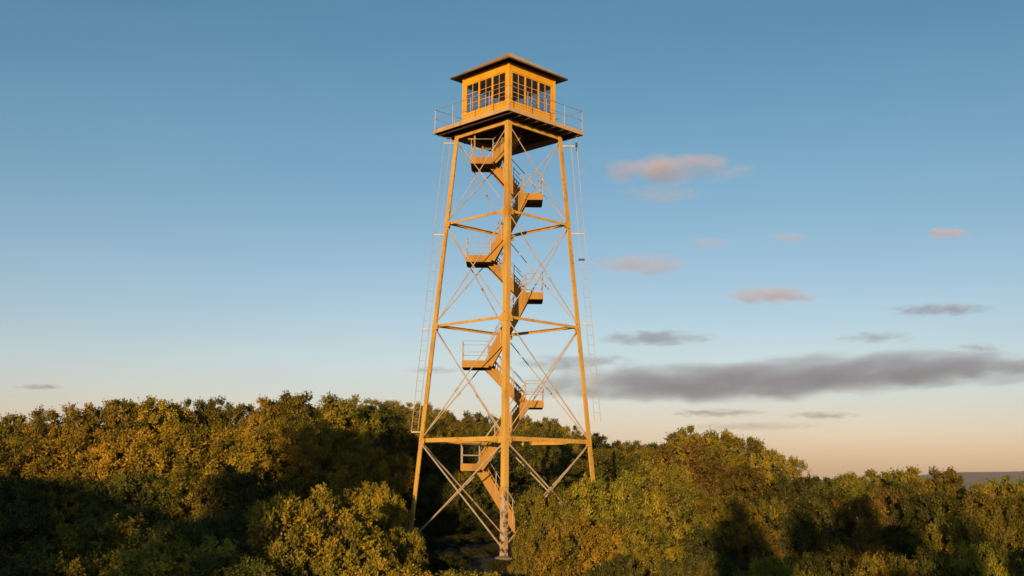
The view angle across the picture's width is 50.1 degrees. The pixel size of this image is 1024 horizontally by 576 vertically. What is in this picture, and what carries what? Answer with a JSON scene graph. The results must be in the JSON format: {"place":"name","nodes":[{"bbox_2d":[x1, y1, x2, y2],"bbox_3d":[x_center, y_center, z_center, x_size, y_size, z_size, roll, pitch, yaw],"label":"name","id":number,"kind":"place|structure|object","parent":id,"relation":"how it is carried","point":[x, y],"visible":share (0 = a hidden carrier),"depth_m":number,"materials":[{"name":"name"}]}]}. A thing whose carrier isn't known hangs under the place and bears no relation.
{"place":"outdoors","nodes":[
{"label":"outdoors","id":0,"kind":"place"},
{"bbox_2d":[0,0,1023,479],"label":"sky","id":1,"kind":"structure","parent":0,"point":[803,227],"materials":[{"name":"blue"}]},
{"bbox_2d":[140,458,930,575],"bbox_3d":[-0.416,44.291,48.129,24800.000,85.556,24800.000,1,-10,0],"label":"ground","id":2,"kind":"structure","parent":0,"point":[479,563],"depth_m":49.11,"materials":[{"name":"green soil"}]},
{"bbox_2d":[0,438,29,480],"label":"scrub tree","id":3,"kind":"object","parent":2,"relation":"on","point":[15,468],"visible":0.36,"depth_m":52.81,"materials":[{"name":"green plant"}]},
{"bbox_2d":[0,411,37,441],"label":"scrub tree","id":4,"kind":"object","parent":2,"relation":"on","point":[18,425],"visible":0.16,"depth_m":61.81,"materials":[{"name":"green plant"}]},
{"bbox_2d":[0,548,65,575],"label":"scrub tree","id":5,"kind":"object","parent":2,"relation":"on","point":[19,567],"visible":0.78,"depth_m":31.11,"materials":[{"name":"green plant"}]},
{"bbox_2d":[0,474,74,528],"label":"scrub tree","id":6,"kind":"object","parent":2,"relation":"on","point":[25,505],"visible":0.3,"depth_m":44.13,"materials":[{"name":"green plant"}]},
{"bbox_2d":[0,437,76,483],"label":"scrub tree","id":7,"kind":"object","parent":2,"relation":"on","point":[18,459],"visible":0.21,"depth_m":53.52,"materials":[{"name":"green plant"}]},
{"bbox_2d":[0,513,98,572],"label":"scrub tree","id":8,"kind":"object","parent":2,"relation":"on","point":[32,526],"visible":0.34,"depth_m":37.17,"materials":[{"name":"green plant"}]},
{"bbox_2d":[19,402,92,461],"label":"scrub tree","id":9,"kind":"object","parent":2,"relation":"on","point":[54,430],"visible":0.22,"depth_m":60.66,"materials":[{"name":"green plant"}]},
{"bbox_2d":[17,432,135,491],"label":"scrub tree","id":10,"kind":"object","parent":2,"relation":"on","point":[67,449],"visible":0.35,"depth_m":52.95,"materials":[{"name":"green plant"}]},
{"bbox_2d":[13,550,152,575],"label":"scrub tree","id":11,"kind":"object","parent":2,"relation":"on","point":[75,567],"visible":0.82,"depth_m":31.39,"materials":[{"name":"green plant"}]},
{"bbox_2d":[24,470,148,527],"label":"scrub tree","id":12,"kind":"object","parent":2,"relation":"on","point":[70,498],"visible":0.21,"depth_m":44.41,"materials":[{"name":"green plant"}]},
{"bbox_2d":[21,512,169,568],"bbox_3d":[-14.008,9.713,37.861,5.543,3.955,4.901,1,-8,-19],"label":"scrub tree","id":13,"kind":"object","parent":2,"relation":"on","point":[79,538],"visible":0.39,"depth_m":36.78,"materials":[{"name":"green plant"}]},
{"bbox_2d":[72,502,163,548],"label":"scrub tree","id":14,"kind":"object","parent":2,"relation":"on","point":[99,514],"visible":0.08,"depth_m":40.49,"materials":[{"name":"green plant"}]},
{"bbox_2d":[63,395,175,454],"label":"scrub tree","id":15,"kind":"object","parent":2,"relation":"on","point":[111,413],"visible":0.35,"depth_m":58.92,"materials":[{"name":"green plant"}]},
{"bbox_2d":[72,425,169,498],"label":"scrub tree","id":16,"kind":"object","parent":2,"relation":"on","point":[138,439],"visible":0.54,"depth_m":51.37,"materials":[{"name":"green plant"}]},
{"bbox_2d":[69,466,209,546],"bbox_3d":[-15.207,9.481,44.901,5.620,4.174,5.540,8,-10,-33],"label":"scrub tree","id":17,"kind":"object","parent":2,"relation":"on","point":[115,495],"visible":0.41,"depth_m":44.04,"materials":[{"name":"green plant"}]},
{"bbox_2d":[111,395,210,454],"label":"scrub tree","id":18,"kind":"object","parent":2,"relation":"on","point":[173,411],"visible":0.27,"depth_m":59.74,"materials":[{"name":"green plant"}]},
{"bbox_2d":[104,516,217,567],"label":"scrub tree","id":19,"kind":"object","parent":2,"relation":"on","point":[178,530],"visible":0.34,"depth_m":35.90,"materials":[{"name":"green plant"}]},
{"bbox_2d":[105,532,246,575],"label":"scrub tree","id":20,"kind":"object","parent":2,"relation":"on","point":[150,566],"visible":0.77,"depth_m":32.25,"materials":[{"name":"green plant"}]},
{"bbox_2d":[130,419,242,492],"bbox_3d":[-15.554,8.676,52.335,5.340,4.656,4.796,5,-11,-22],"label":"scrub tree","id":21,"kind":"object","parent":2,"relation":"on","point":[192,445],"visible":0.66,"depth_m":51.18,"materials":[{"name":"green plant"}]},
{"bbox_2d":[134,462,258,530],"bbox_3d":[-12.863,9.282,44.953,5.175,4.329,5.148,3,-10,-14],"label":"scrub tree","id":22,"kind":"object","parent":2,"relation":"on","point":[191,502],"visible":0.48,"depth_m":44.07,"materials":[{"name":"green plant"}]},
{"bbox_2d":[179,395,236,454],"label":"scrub tree","id":23,"kind":"object","parent":2,"relation":"on","point":[209,407],"visible":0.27,"depth_m":63.38,"materials":[{"name":"green plant"}]},
{"bbox_2d":[161,511,283,575],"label":"scrub tree","id":24,"kind":"object","parent":2,"relation":"on","point":[234,526],"visible":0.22,"depth_m":38.22,"materials":[{"name":"green plant"}]},
{"bbox_2d":[184,504,268,546],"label":"scrub tree","id":25,"kind":"object","parent":2,"relation":"on","point":[236,512],"visible":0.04,"depth_m":41.46,"materials":[{"name":"green plant"}]},
{"bbox_2d":[172,426,285,496],"bbox_3d":[-13.909,9.008,53.081,5.172,4.692,5.764,0,-10,14],"label":"scrub tree","id":26,"kind":"object","parent":2,"relation":"on","point":[244,457],"visible":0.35,"depth_m":51.92,"materials":[{"name":"green plant"}]},
{"bbox_2d":[179,551,283,575],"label":"scrub tree","id":27,"kind":"object","parent":2,"relation":"on","point":[255,568],"visible":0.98,"depth_m":31.23,"materials":[{"name":"green plant"}]},
{"bbox_2d":[197,402,281,440],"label":"scrub tree","id":28,"kind":"object","parent":2,"relation":"on","point":[240,410],"visible":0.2,"depth_m":63.64,"materials":[{"name":"green plant"}]},
{"bbox_2d":[206,468,301,519],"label":"scrub tree","id":29,"kind":"object","parent":2,"relation":"on","point":[236,479],"visible":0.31,"depth_m":44.32,"materials":[{"name":"green plant"}]},
{"bbox_2d":[236,411,277,436],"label":"scrub tree","id":30,"kind":"object","parent":2,"relation":"on","point":[243,423],"visible":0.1,"depth_m":59.76,"materials":[{"name":"green plant"}]},
{"bbox_2d":[236,394,299,423],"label":"scrub tree","id":31,"kind":"object","parent":2,"relation":"on","point":[265,404],"visible":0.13,"depth_m":64.29,"materials":[{"name":"green plant"}]},
{"bbox_2d":[215,419,327,493],"bbox_3d":[-12.145,8.987,54.305,5.820,4.724,5.753,4,-11,-30],"label":"scrub tree","id":32,"kind":"object","parent":2,"relation":"on","point":[293,456],"visible":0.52,"depth_m":53.06,"materials":[{"name":"green plant"}]},
{"bbox_2d":[240,498,359,562],"bbox_3d":[-8.269,9.739,42.436,5.630,3.263,4.929,-1,-10,26],"label":"scrub tree","id":33,"kind":"object","parent":2,"relation":"on","point":[250,511],"visible":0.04,"depth_m":41.65,"materials":[{"name":"green plant"}]},
{"bbox_2d":[260,415,359,481],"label":"scrub tree","id":34,"kind":"object","parent":2,"relation":"on","point":[327,434],"visible":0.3,"depth_m":55.56,"materials":[{"name":"green plant"}]},
{"bbox_2d":[273,389,347,435],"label":"scrub tree","id":35,"kind":"object","parent":2,"relation":"on","point":[308,412],"visible":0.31,"depth_m":65.25,"materials":[{"name":"green plant"}]},
{"bbox_2d":[263,470,361,528],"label":"scrub tree","id":36,"kind":"object","parent":2,"relation":"on","point":[301,486],"visible":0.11,"depth_m":46.46,"materials":[{"name":"green plant"}]},
{"bbox_2d":[245,482,401,575],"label":"scrub tree","id":37,"kind":"object","parent":2,"relation":"on","point":[325,551],"visible":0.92,"depth_m":35.12,"materials":[{"name":"green plant"}]},
{"bbox_2d":[311,391,387,446],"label":"scrub tree","id":38,"kind":"object","parent":2,"relation":"on","point":[376,429],"visible":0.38,"depth_m":66.19,"materials":[{"name":"green plant"}]},
{"bbox_2d":[306,479,398,551],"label":"scrub tree","id":39,"kind":"object","parent":2,"relation":"on","point":[388,517],"visible":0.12,"depth_m":44.47,"materials":[{"name":"green plant"}]},
{"bbox_2d":[311,428,396,488],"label":"scrub tree","id":40,"kind":"object","parent":2,"relation":"on","point":[355,445],"visible":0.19,"depth_m":56.57,"materials":[{"name":"green plant"}]},
{"bbox_2d":[328,448,415,509],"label":"scrub tree","id":41,"kind":"object","parent":2,"relation":"on","point":[381,475],"visible":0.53,"depth_m":54.14,"materials":[{"name":"green plant"}]},
{"bbox_2d":[353,480,413,552],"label":"scrub tree","id":42,"kind":"object","parent":2,"relation":"on","point":[391,497],"visible":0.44,"depth_m":44.82,"materials":[{"name":"green plant"}]},
{"bbox_2d":[338,556,432,575],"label":"scrub tree","id":43,"kind":"object","parent":2,"relation":"on","point":[408,570],"visible":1,"depth_m":31.51,"materials":[{"name":"green plant"}]},
{"bbox_2d":[358,403,413,452],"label":"scrub tree","id":44,"kind":"object","parent":2,"relation":"on","point":[395,428],"visible":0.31,"depth_m":70.92,"materials":[{"name":"green plant"}]},
{"bbox_2d":[368,437,410,490],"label":"scrub tree","id":45,"kind":"object","parent":2,"relation":"on","point":[378,441],"visible":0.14,"depth_m":63.84,"materials":[{"name":"green plant"}]},
{"bbox_2d":[378,527,428,575],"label":"scrub tree","id":46,"kind":"object","parent":2,"relation":"on","point":[406,554],"visible":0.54,"depth_m":38.26,"materials":[{"name":"green plant"}]},
{"bbox_2d":[391,472,450,521],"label":"scrub tree","id":47,"kind":"object","parent":2,"relation":"on","point":[427,496],"visible":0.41,"depth_m":60.86,"materials":[{"name":"green plant"}]},
{"bbox_2d":[406,536,461,550],"bbox_3d":[-3.428,11.008,46.802,2.086,0.849,2.246,-6,-12,33],"label":"bush","id":48,"kind":"object","parent":2,"relation":"on","point":[432,543],"visible":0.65,"depth_m":46.60,"materials":[{"name":"green plant"}]},
{"bbox_2d":[405,437,474,485],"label":"scrub tree","id":49,"kind":"object","parent":2,"relation":"on","point":[429,462],"visible":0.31,"depth_m":70.71,"materials":[{"name":"green plant"}]},
{"bbox_2d":[421,517,475,535],"bbox_3d":[-3.155,12.023,54.705,3.007,1.047,2.607,-5,-11,30],"label":"bush","id":50,"kind":"object","parent":2,"relation":"on","point":[452,527],"visible":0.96,"depth_m":54.56,"materials":[{"name":"green plant"}]},
{"bbox_2d":[420,550,477,573],"bbox_3d":[-2.624,10.504,41.874,2.695,0.972,2.819,1,-10,0],"label":"bush","id":51,"kind":"object","parent":2,"relation":"on","point":[448,560],"visible":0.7,"depth_m":41.30,"materials":[{"name":"green plant"}]},
{"bbox_2d":[435,469,483,513],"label":"scrub tree","id":52,"kind":"object","parent":2,"relation":"on","point":[458,476],"visible":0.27,"depth_m":64.19,"materials":[{"name":"green plant"}]},
{"bbox_2d":[428,479,499,527],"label":"scrub tree","id":53,"kind":"object","parent":2,"relation":"on","point":[484,500],"visible":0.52,"depth_m":59.96,"materials":[{"name":"green plant"}]},
{"bbox_2d":[438,420,490,446],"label":"scrub tree","id":54,"kind":"object","parent":2,"relation":"on","point":[455,431],"visible":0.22,"depth_m":94.97,"materials":[{"name":"green plant"}]},
{"bbox_2d":[445,410,489,431],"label":"scrub tree","id":55,"kind":"object","parent":2,"relation":"on","point":[480,419],"visible":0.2,"depth_m":112.78,"materials":[{"name":"green plant"}]},
{"bbox_2d":[444,510,499,531],"bbox_3d":[-2.236,12.448,57.904,3.298,1.469,3.672,8,-12,-37],"label":"bush","id":56,"kind":"object","parent":2,"relation":"on","point":[462,517],"visible":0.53,"depth_m":57.17,"materials":[{"name":"green plant"}]},
{"bbox_2d":[439,444,519,493],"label":"scrub tree","id":57,"kind":"object","parent":2,"relation":"on","point":[495,461],"visible":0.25,"depth_m":68.19,"materials":[{"name":"green plant"}]},
{"bbox_2d":[407,53,600,561],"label":"lookout tower","id":58,"kind":"structure","parent":2,"relation":"on","point":[506,129],"depth_m":50.42,"materials":[{"name":"paint"}]},
{"bbox_2d":[481,445,551,503],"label":"scrub tree","id":59,"kind":"object","parent":2,"relation":"on","point":[519,471],"visible":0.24,"depth_m":69.83,"materials":[{"name":"green plant"}]},
{"bbox_2d":[507,536,548,575],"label":"scrub tree","id":60,"kind":"object","parent":2,"relation":"on","point":[520,553],"visible":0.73,"depth_m":38.06,"materials":[{"name":"green plant"}]},
{"bbox_2d":[492,473,567,528],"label":"scrub tree","id":61,"kind":"object","parent":2,"relation":"on","point":[550,483],"visible":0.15,"depth_m":60.05,"materials":[{"name":"green plant"}]},
{"bbox_2d":[510,485,583,573],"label":"scrub tree","id":62,"kind":"object","parent":2,"relation":"on","point":[540,517],"visible":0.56,"depth_m":40.95,"materials":[{"name":"green plant"}]},
{"bbox_2d":[520,445,598,503],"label":"scrub tree","id":63,"kind":"object","parent":2,"relation":"on","point":[548,463],"visible":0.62,"depth_m":68.43,"materials":[{"name":"green plant"}]},
{"bbox_2d":[524,511,629,575],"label":"scrub tree","id":64,"kind":"object","parent":2,"relation":"on","point":[566,562],"visible":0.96,"depth_m":36.79,"materials":[{"name":"green plant"}]},
{"bbox_2d":[565,466,652,568],"bbox_3d":[3.305,9.157,42.036,3.527,4.648,3.497,10,-14,-44],"label":"scrub tree","id":65,"kind":"object","parent":2,"relation":"on","point":[597,492],"visible":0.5,"depth_m":41.68,"materials":[{"name":"green plant"}]},
{"bbox_2d":[583,549,644,575],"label":"scrub tree","id":66,"kind":"object","parent":2,"relation":"on","point":[607,569],"visible":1,"depth_m":33.28,"materials":[{"name":"green plant"}]},
{"bbox_2d":[575,450,655,491],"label":"scrub tree","id":67,"kind":"object","parent":2,"relation":"on","point":[624,463],"visible":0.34,"depth_m":67.84,"materials":[{"name":"green plant"}]},
{"bbox_2d":[580,509,691,575],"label":"scrub tree","id":68,"kind":"object","parent":2,"relation":"on","point":[641,549],"visible":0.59,"depth_m":37.59,"materials":[{"name":"green plant"}]},
{"bbox_2d":[613,455,699,575],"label":"scrub tree","id":69,"kind":"object","parent":2,"relation":"on","point":[660,497],"visible":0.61,"depth_m":42.01,"materials":[{"name":"green plant"}]},
{"bbox_2d":[643,465,712,524],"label":"scrub tree","id":70,"kind":"object","parent":2,"relation":"on","point":[697,502],"visible":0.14,"depth_m":58.21,"materials":[{"name":"green plant"}]},
{"bbox_2d":[651,554,719,575],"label":"scrub tree","id":71,"kind":"object","parent":2,"relation":"on","point":[702,568],"visible":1,"depth_m":33.44,"materials":[{"name":"green plant"}]},
{"bbox_2d":[651,430,719,468],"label":"scrub tree","id":72,"kind":"object","parent":2,"relation":"on","point":[686,450],"visible":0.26,"depth_m":68.14,"materials":[{"name":"green plant"}]},
{"bbox_2d":[652,522,752,575],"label":"scrub tree","id":73,"kind":"object","parent":2,"relation":"on","point":[700,536],"visible":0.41,"depth_m":41.62,"materials":[{"name":"green plant"}]},
{"bbox_2d":[675,451,735,530],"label":"scrub tree","id":74,"kind":"object","parent":2,"relation":"on","point":[705,468],"visible":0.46,"depth_m":58.94,"materials":[{"name":"green plant"}]},
{"bbox_2d":[666,425,754,471],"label":"scrub tree","id":75,"kind":"object","parent":2,"relation":"on","point":[682,436],"visible":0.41,"depth_m":67.51,"materials":[{"name":"green plant"}]},
{"bbox_2d":[678,494,756,554],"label":"scrub tree","id":76,"kind":"object","parent":2,"relation":"on","point":[737,511],"visible":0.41,"depth_m":48.53,"materials":[{"name":"green plant"}]},
{"bbox_2d":[706,546,741,575],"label":"scrub tree","id":77,"kind":"object","parent":2,"relation":"on","point":[724,562],"visible":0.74,"depth_m":35.05,"materials":[{"name":"green plant"}]},
{"bbox_2d":[703,461,768,523],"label":"scrub tree","id":78,"kind":"object","parent":2,"relation":"on","point":[752,488],"visible":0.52,"depth_m":57.71,"materials":[{"name":"green plant"}]},
{"bbox_2d":[712,433,776,487],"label":"scrub tree","id":79,"kind":"object","parent":2,"relation":"on","point":[754,445],"visible":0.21,"depth_m":66.27,"materials":[{"name":"green plant"}]},
{"bbox_2d":[722,519,785,575],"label":"scrub tree","id":80,"kind":"object","parent":2,"relation":"on","point":[749,545],"visible":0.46,"depth_m":42.23,"materials":[{"name":"green plant"}]},
{"bbox_2d":[726,496,807,549],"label":"scrub tree","id":81,"kind":"object","parent":2,"relation":"on","point":[774,515],"visible":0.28,"depth_m":49.53,"materials":[{"name":"green plant"}]},
{"bbox_2d":[734,447,811,497],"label":"scrub tree","id":82,"kind":"object","parent":2,"relation":"on","point":[791,464],"visible":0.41,"depth_m":63.88,"materials":[{"name":"green plant"}]},
{"bbox_2d":[733,550,813,575],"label":"scrub tree","id":83,"kind":"object","parent":2,"relation":"on","point":[767,567],"visible":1,"depth_m":33.31,"materials":[{"name":"green plant"}]},
{"bbox_2d":[750,470,820,525],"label":"scrub tree","id":84,"kind":"object","parent":2,"relation":"on","point":[781,493],"visible":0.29,"depth_m":56.76,"materials":[{"name":"green plant"}]},
{"bbox_2d":[761,517,851,574],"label":"scrub tree","id":85,"kind":"object","parent":2,"relation":"on","point":[830,546],"visible":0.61,"depth_m":42.53,"materials":[{"name":"green plant"}]},
{"bbox_2d":[775,493,853,558],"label":"scrub tree","id":86,"kind":"object","parent":2,"relation":"on","point":[827,513],"visible":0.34,"depth_m":51.02,"materials":[{"name":"green plant"}]},
{"bbox_2d":[793,475,844,515],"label":"scrub tree","id":87,"kind":"object","parent":2,"relation":"on","point":[819,487],"visible":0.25,"depth_m":62.25,"materials":[{"name":"green plant"}]},
{"bbox_2d":[786,550,869,575],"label":"scrub tree","id":88,"kind":"object","parent":2,"relation":"on","point":[818,570],"visible":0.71,"depth_m":33.85,"materials":[{"name":"green plant"}]},
{"bbox_2d":[822,479,891,516],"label":"scrub tree","id":89,"kind":"object","parent":2,"relation":"on","point":[853,491],"visible":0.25,"depth_m":61.43,"materials":[{"name":"green plant"}]},
{"bbox_2d":[833,469,883,488],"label":"scrub tree","id":90,"kind":"object","parent":2,"relation":"on","point":[853,479],"visible":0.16,"depth_m":66.91,"materials":[{"name":"green plant"}]},
{"bbox_2d":[821,516,907,575],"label":"scrub tree","id":91,"kind":"object","parent":2,"relation":"on","point":[871,547],"visible":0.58,"depth_m":43.01,"materials":[{"name":"green plant"}]},
{"bbox_2d":[830,493,898,548],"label":"scrub tree","id":92,"kind":"object","parent":2,"relation":"on","point":[858,510],"visible":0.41,"depth_m":51.45,"materials":[{"name":"green plant"}]},
{"bbox_2d":[851,551,918,575],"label":"scrub tree","id":93,"kind":"object","parent":2,"relation":"on","point":[898,569],"visible":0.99,"depth_m":33.38,"materials":[{"name":"green plant"}]},
{"bbox_2d":[848,482,925,536],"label":"scrub tree","id":94,"kind":"object","parent":2,"relation":"on","point":[892,495],"visible":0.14,"depth_m":55.30,"materials":[{"name":"green plant"}]},
{"bbox_2d":[877,465,937,518],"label":"scrub tree","id":95,"kind":"object","parent":2,"relation":"on","point":[902,476],"visible":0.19,"depth_m":65.34,"materials":[{"name":"green plant"}]},
{"bbox_2d":[871,520,953,575],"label":"scrub tree","id":96,"kind":"object","parent":2,"relation":"on","point":[905,541],"visible":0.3,"depth_m":42.38,"materials":[{"name":"green plant"}]},
{"bbox_2d":[880,545,969,575],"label":"scrub tree","id":97,"kind":"object","parent":2,"relation":"on","point":[924,563],"visible":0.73,"depth_m":34.50,"materials":[{"name":"green plant"}]},
{"bbox_2d":[885,488,977,539],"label":"scrub tree","id":98,"kind":"object","parent":2,"relation":"on","point":[934,502],"visible":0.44,"depth_m":52.20,"materials":[{"name":"green plant"}]},
{"bbox_2d":[906,466,966,520],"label":"scrub tree","id":99,"kind":"object","parent":2,"relation":"on","point":[952,482],"visible":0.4,"depth_m":64.32,"materials":[{"name":"green plant"}]},
{"bbox_2d":[905,509,995,575],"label":"scrub tree","id":100,"kind":"object","parent":2,"relation":"on","point":[963,525],"visible":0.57,"depth_m":41.04,"materials":[{"name":"green plant"}]},
{"bbox_2d":[931,489,1020,540],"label":"scrub tree","id":101,"kind":"object","parent":2,"relation":"on","point":[982,500],"visible":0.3,"depth_m":50.87,"materials":[{"name":"green plant"}]},
{"bbox_2d":[949,541,1018,575],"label":"scrub tree","id":102,"kind":"object","parent":2,"relation":"on","point":[976,566],"visible":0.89,"depth_m":34.17,"materials":[{"name":"green plant"}]},
{"bbox_2d":[951,506,1023,565],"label":"scrub tree","id":103,"kind":"object","parent":2,"relation":"on","point":[996,526],"visible":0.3,"depth_m":41.26,"materials":[{"name":"green plant"}]},
{"bbox_2d":[962,480,1023,515],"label":"scrub tree","id":104,"kind":"object","parent":2,"relation":"on","point":[995,491],"visible":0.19,"depth_m":60.59,"materials":[{"name":"green plant"}]},
{"bbox_2d":[985,491,1023,542],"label":"scrub tree","id":105,"kind":"object","parent":2,"relation":"on","point":[1007,502],"visible":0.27,"depth_m":51.17,"materials":[{"name":"green plant"}]},
{"bbox_2d":[822,471,1023,494],"bbox_3d":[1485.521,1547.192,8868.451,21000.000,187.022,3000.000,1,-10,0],"label":"distant hills","id":106,"kind":"structure","parent":0,"point":[971,479],"depth_m":8187.63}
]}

